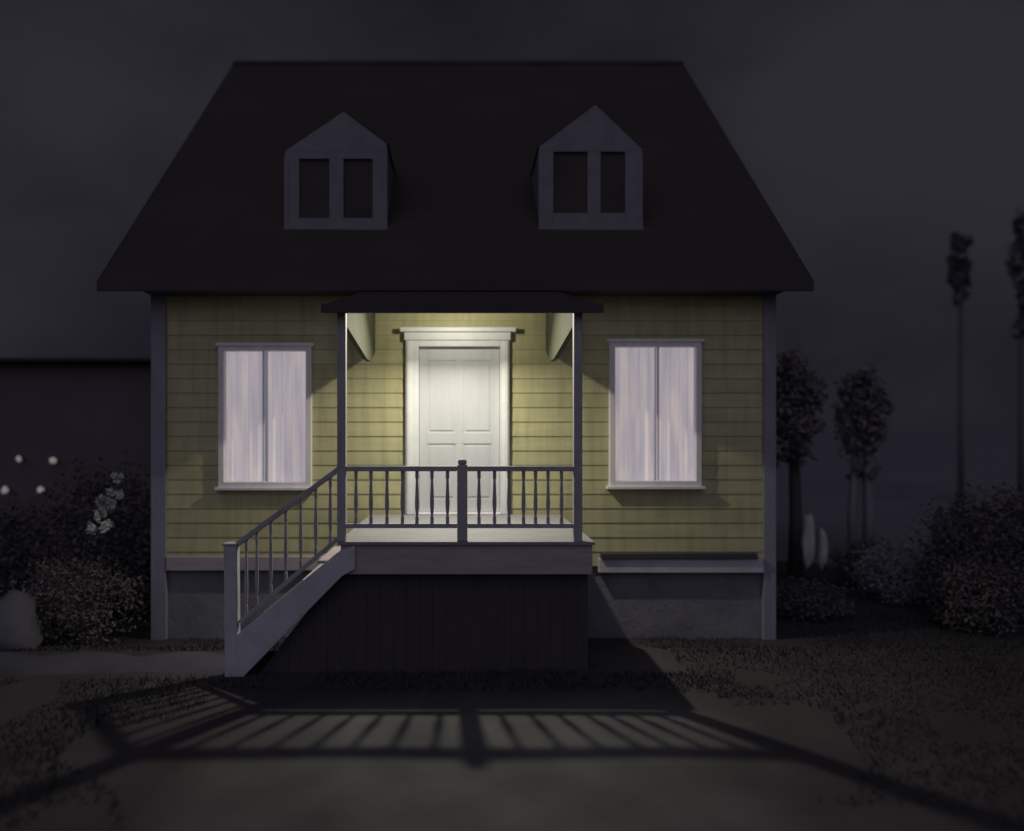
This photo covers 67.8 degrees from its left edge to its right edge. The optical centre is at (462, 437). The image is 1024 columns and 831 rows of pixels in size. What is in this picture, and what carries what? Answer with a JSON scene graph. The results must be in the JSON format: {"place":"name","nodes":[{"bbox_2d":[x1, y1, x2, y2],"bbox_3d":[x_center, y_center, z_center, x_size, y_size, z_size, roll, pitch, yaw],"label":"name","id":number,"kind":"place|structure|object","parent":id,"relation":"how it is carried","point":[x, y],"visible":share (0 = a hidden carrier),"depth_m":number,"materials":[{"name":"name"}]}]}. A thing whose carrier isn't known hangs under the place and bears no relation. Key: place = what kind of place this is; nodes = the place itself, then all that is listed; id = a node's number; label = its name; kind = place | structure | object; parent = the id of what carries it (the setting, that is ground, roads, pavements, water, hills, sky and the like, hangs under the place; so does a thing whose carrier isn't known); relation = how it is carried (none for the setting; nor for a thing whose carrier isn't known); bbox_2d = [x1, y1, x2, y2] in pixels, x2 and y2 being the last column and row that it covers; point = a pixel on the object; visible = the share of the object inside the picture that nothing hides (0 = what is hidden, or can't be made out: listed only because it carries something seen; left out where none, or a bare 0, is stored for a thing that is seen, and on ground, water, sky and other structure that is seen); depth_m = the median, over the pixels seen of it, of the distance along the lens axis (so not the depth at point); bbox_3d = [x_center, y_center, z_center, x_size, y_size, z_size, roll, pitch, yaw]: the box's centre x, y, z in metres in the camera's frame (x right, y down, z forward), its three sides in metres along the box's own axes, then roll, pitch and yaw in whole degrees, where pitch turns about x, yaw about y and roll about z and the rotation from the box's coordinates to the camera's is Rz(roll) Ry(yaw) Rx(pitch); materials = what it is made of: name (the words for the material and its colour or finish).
{"place":"outdoors","nodes":[
{"label":"outdoors","id":0,"kind":"place"},
{"bbox_2d":[0,358,150,555],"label":"neighbouring building","id":1,"kind":"structure","parent":0,"point":[65,411],"depth_m":18.00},
{"bbox_2d":[1,486,11,493],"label":"wall lamp","id":2,"kind":"object","parent":1,"relation":"attached to","point":[5,489],"visible":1,"depth_m":17.73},
{"bbox_2d":[16,456,25,461],"bbox_3d":[-10.383,0.500,17.846,0.122,0.148,0.311,0,0,0],"label":"wall lamp","id":3,"kind":"object","parent":1,"relation":"attached to","point":[18,458],"visible":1,"depth_m":17.74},
{"bbox_2d":[37,486,46,492],"bbox_3d":[-9.858,1.223,17.842,0.166,0.157,0.320,0,0,0],"label":"wall lamp","id":4,"kind":"object","parent":1,"relation":"attached to","point":[40,489],"visible":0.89,"depth_m":17.70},
{"bbox_2d":[49,457,58,463],"bbox_3d":[-9.583,0.537,17.831,0.156,0.150,0.341,0,0,0],"label":"wall lamp","id":5,"kind":"object","parent":1,"relation":"attached to","point":[52,460],"visible":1,"depth_m":17.72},
{"bbox_2d":[0,651,224,675],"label":"path","id":6,"kind":"structure","parent":0,"point":[12,664],"depth_m":8.29,"materials":[{"name":"concrete"}]},
{"bbox_2d":[0,561,1023,830],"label":"ground","id":7,"kind":"structure","parent":0,"point":[268,757],"depth_m":6.12,"materials":[{"name":"green plant"}]},
{"bbox_2d":[0,589,43,650],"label":"boulder","id":8,"kind":"object","parent":7,"relation":"on","point":[21,626],"visible":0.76,"depth_m":9.24,"materials":[{"name":"grey stone"}]},
{"bbox_2d":[0,491,122,600],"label":"shrub","id":9,"kind":"object","parent":7,"relation":"on","point":[16,524],"visible":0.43,"depth_m":13.34,"materials":[{"name":"green plant"}]},
{"bbox_2d":[0,549,158,647],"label":"shrub","id":10,"kind":"object","parent":7,"relation":"on","point":[65,624],"visible":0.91,"depth_m":10.06,"materials":[{"name":"green plant"}]},
{"bbox_2d":[18,448,150,622],"bbox_3d":[-5.679,1.806,12.218,2.631,3.279,2.461,0,0,22],"label":"flowering shrub","id":11,"kind":"object","parent":7,"relation":"on","point":[138,558],"visible":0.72,"depth_m":11.90,"materials":[{"name":"green plant"}]},
{"bbox_2d":[97,60,813,676],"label":"house","id":12,"kind":"structure","parent":7,"relation":"on","point":[463,364],"depth_m":10.80,"materials":[{"name":"yellow wood"}]},
{"bbox_2d":[214,343,313,489],"bbox_3d":[-2.799,-0.298,10.835,1.399,2.175,0.290,0,0,0],"label":"window","id":13,"kind":"structure","parent":12,"relation":"in","point":[265,389],"depth_m":10.89,"materials":[{"name":"paint"}]},
{"bbox_2d":[419,348,499,511],"bbox_3d":[-0.050,-0.109,10.840,1.143,2.347,0.040,0,0,0],"label":"door","id":14,"kind":"structure","parent":12,"relation":"in","point":[459,388],"depth_m":10.82,"materials":[{"name":"white paint"}]},
{"bbox_2d":[606,339,705,488],"bbox_3d":[2.721,-0.334,10.835,1.385,2.218,0.290,0,0,0],"label":"window","id":15,"kind":"structure","parent":12,"relation":"in","point":[655,385],"depth_m":10.89,"materials":[{"name":"paint"}]},
{"bbox_2d":[776,344,828,578],"bbox_3d":[6.726,0.525,15.486,1.418,4.869,1.454,0,0,10],"label":"tree","id":16,"kind":"object","parent":7,"relation":"on","point":[798,400],"visible":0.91,"depth_m":15.25,"materials":[{"name":"green plant"}]},
{"bbox_2d":[801,513,814,568],"bbox_3d":[6.586,1.976,14.502,0.256,1.068,0.200,0,0,17],"label":"standing stone","id":17,"kind":"object","parent":7,"relation":"on","point":[808,542],"visible":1,"depth_m":14.43,"materials":[{"name":"grey stone"}]},
{"bbox_2d":[776,576,863,625],"bbox_3d":[5.454,2.567,11.982,1.596,0.817,1.142,0,0,0],"label":"shrub","id":18,"kind":"object","parent":7,"relation":"on","point":[810,595],"visible":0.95,"depth_m":11.84,"materials":[{"name":"green plant"}]},
{"bbox_2d":[817,527,827,570],"bbox_3d":[6.999,2.180,14.801,0.192,0.877,0.192,0,0,0],"label":"standing stone","id":19,"kind":"object","parent":7,"relation":"on","point":[822,549],"visible":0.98,"depth_m":14.74,"materials":[{"name":"grey stone"}]},
{"bbox_2d":[827,364,894,559],"bbox_3d":[9.207,0.605,17.470,1.430,4.647,1.339,0,0,0],"label":"tree","id":20,"kind":"object","parent":7,"relation":"on","point":[865,412],"visible":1,"depth_m":17.36,"materials":[{"name":"green plant"}]},
{"bbox_2d":[816,534,922,590],"bbox_3d":[7.854,2.425,14.626,1.961,1.100,1.564,0,0,22],"label":"shrub","id":21,"kind":"object","parent":7,"relation":"on","point":[848,560],"visible":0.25,"depth_m":14.59,"materials":[{"name":"green plant"}]},
{"bbox_2d":[844,536,941,606],"bbox_3d":[7.525,2.373,13.259,1.698,1.375,1.434,0,0,0],"label":"round bush","id":22,"kind":"object","parent":7,"relation":"on","point":[886,563],"visible":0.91,"depth_m":13.06,"materials":[{"name":"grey plant"}]},
{"bbox_2d":[944,230,974,500],"bbox_3d":[20.948,-3.007,31.924,1.149,11.582,1.117,0,0,0],"label":"tall tree","id":23,"kind":"object","parent":7,"relation":"on","point":[958,258],"visible":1,"depth_m":31.91,"materials":[{"name":"green plant"}]},
{"bbox_2d":[897,471,1023,615],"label":"hedge","id":24,"kind":"object","parent":7,"relation":"on","point":[1010,534],"visible":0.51,"depth_m":12.09,"materials":[{"name":"green plant"}]},
{"bbox_2d":[920,550,1023,637],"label":"hedge","id":25,"kind":"object","parent":7,"relation":"on","point":[990,593],"visible":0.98,"depth_m":11.02,"materials":[{"name":"green plant"}]},
{"bbox_2d":[1005,206,1023,508],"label":"tall tree","id":26,"kind":"object","parent":7,"relation":"on","point":[1015,266],"visible":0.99,"depth_m":28.93,"materials":[{"name":"green plant"}]},
{"bbox_2d":[0,608,1023,830],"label":"grass","id":27,"kind":"structure","parent":0,"point":[848,645],"depth_m":7.68,"materials":[{"name":"green plant"}]},
{"bbox_2d":[0,0,1023,432],"label":"sky","id":28,"kind":"structure","parent":0,"point":[873,132],"materials":[{"name":"grey"}]},
{"bbox_2d":[3,433,1022,566],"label":"field","id":29,"kind":"structure","parent":0,"point":[920,468],"depth_m":40.95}
]}

